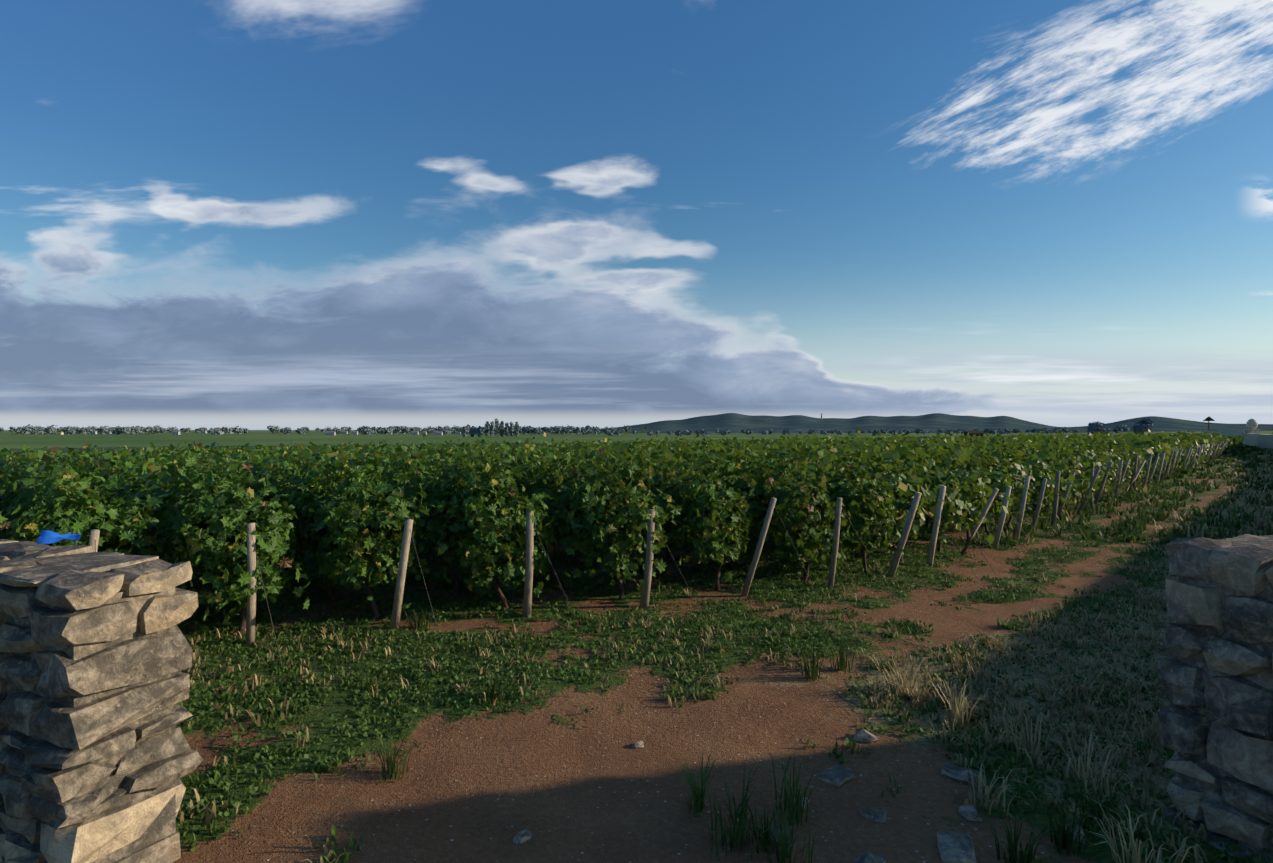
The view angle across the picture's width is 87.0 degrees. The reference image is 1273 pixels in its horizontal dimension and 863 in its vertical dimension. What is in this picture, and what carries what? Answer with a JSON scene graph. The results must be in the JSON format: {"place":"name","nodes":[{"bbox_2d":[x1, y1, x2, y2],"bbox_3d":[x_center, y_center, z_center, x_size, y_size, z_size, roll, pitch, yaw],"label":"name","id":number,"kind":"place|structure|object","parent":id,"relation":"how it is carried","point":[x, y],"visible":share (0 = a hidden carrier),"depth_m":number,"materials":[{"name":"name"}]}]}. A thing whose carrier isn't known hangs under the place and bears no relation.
{"place":"outdoors","nodes":[
{"label":"outdoors","id":0,"kind":"place"},
{"bbox_2d":[54,430,598,432],"bbox_3d":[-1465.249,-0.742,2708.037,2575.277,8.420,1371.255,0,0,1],"label":"distant buildings","id":1,"kind":"structure","parent":0,"point":[325,432],"depth_m":2232.07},
{"bbox_2d":[0,430,1272,862],"bbox_3d":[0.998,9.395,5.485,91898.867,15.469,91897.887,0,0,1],"label":"ground","id":2,"kind":"structure","parent":0,"point":[564,778],"depth_m":3.76,"materials":[{"name":"soil"}]},
{"bbox_2d":[0,539,202,862],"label":"stone wall","id":3,"kind":"structure","parent":2,"relation":"on","point":[99,757],"depth_m":2.44,"materials":[{"name":"stone"}]},
{"bbox_2d":[37,530,80,543],"bbox_3d":[-2.420,0.436,2.816,0.101,0.049,0.149,0,0,43],"label":"cloth","id":4,"kind":"object","parent":3,"relation":"on","point":[47,537],"visible":1,"depth_m":2.80,"materials":[{"name":"blue fabric"}]},
{"bbox_2d":[39,431,460,434],"bbox_3d":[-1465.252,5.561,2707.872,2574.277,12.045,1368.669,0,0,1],"label":"distant houses","id":5,"kind":"structure","parent":2,"relation":"on","point":[353,433],"depth_m":2298.34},
{"bbox_2d":[0,427,1150,631],"bbox_3d":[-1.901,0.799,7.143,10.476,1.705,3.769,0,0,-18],"label":"vineyard foliage","id":6,"kind":"object","parent":2,"relation":"on","point":[195,518],"visible":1,"depth_m":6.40,"materials":[{"name":"green plant"}]},
{"bbox_2d":[0,417,1153,436],"bbox_3d":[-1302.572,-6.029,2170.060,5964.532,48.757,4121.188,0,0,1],"label":"distant trees","id":7,"kind":"object","parent":2,"relation":"on","point":[1143,425],"materials":[{"name":"green plant"}]},
{"bbox_2d":[0,429,1237,478],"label":"vineyard foliage","id":8,"kind":"object","parent":2,"relation":"on","point":[1145,445],"visible":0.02,"depth_m":29.26,"materials":[{"name":"green plant"}]},
{"bbox_2d":[9,435,1243,452],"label":"field","id":9,"kind":"structure","parent":2,"relation":"on","point":[1235,438],"depth_m":197.61,"materials":[{"name":"green plant"}]},
{"bbox_2d":[119,475,1154,634],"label":"vine trunks","id":10,"kind":"object","parent":2,"relation":"on","point":[331,595],"visible":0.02,"depth_m":7.08,"materials":[{"name":"brown wood"}]},
{"bbox_2d":[89,440,1227,645],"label":"vineyard posts","id":11,"kind":"object","parent":2,"relation":"on","point":[251,599],"visible":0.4,"depth_m":7.14,"materials":[{"name":"grey wood"}]},
{"bbox_2d":[95,459,1180,663],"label":"trellis wires","id":12,"kind":"object","parent":11,"relation":"attached to","point":[792,543],"visible":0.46,"depth_m":6.94,"materials":[{"name":"grey metal"}]},
{"bbox_2d":[328,614,1085,862],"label":"stones","id":13,"kind":"object","parent":2,"relation":"on","point":[955,847],"visible":0.71,"depth_m":2.88,"materials":[{"name":"stone"}]},
{"bbox_2d":[175,445,1272,862],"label":"grass and weeds","id":14,"kind":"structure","parent":2,"relation":"on","point":[1085,789],"depth_m":4.75,"materials":[{"name":"green plant"}]},
{"bbox_2d":[964,431,983,435],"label":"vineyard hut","id":15,"kind":"object","parent":2,"relation":"on","point":[973,433],"visible":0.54,"depth_m":296.18,"materials":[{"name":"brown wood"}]},
{"bbox_2d":[971,419,1259,436],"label":"trees","id":16,"kind":"object","parent":2,"relation":"on","point":[1251,425],"visible":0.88,"depth_m":83.69,"materials":[{"name":"plant"}]},
{"bbox_2d":[1203,417,1214,429],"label":"wayside cross","id":17,"kind":"object","parent":2,"relation":"on","point":[1208,419],"visible":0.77,"depth_m":86.82,"materials":[{"name":"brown wood"}]},
{"bbox_2d":[1157,534,1272,862],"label":"stone wall","id":18,"kind":"structure","parent":2,"relation":"on","point":[1215,674],"depth_m":2.74,"materials":[{"name":"stone"}]},
{"bbox_2d":[1241,433,1272,448],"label":"path wall","id":19,"kind":"structure","parent":2,"relation":"on","point":[1264,441],"depth_m":65.06,"materials":[{"name":"grey stone"}]},
{"bbox_2d":[0,0,1272,429],"label":"sky","id":20,"kind":"structure","parent":0,"point":[251,214],"materials":[{"name":"blue"}]},
{"bbox_2d":[504,413,1272,432],"bbox_3d":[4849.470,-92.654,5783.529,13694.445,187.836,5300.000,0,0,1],"label":"hills","id":21,"kind":"structure","parent":0,"point":[738,423],"depth_m":4433.24,"materials":[{"name":"green plant"}]}
]}

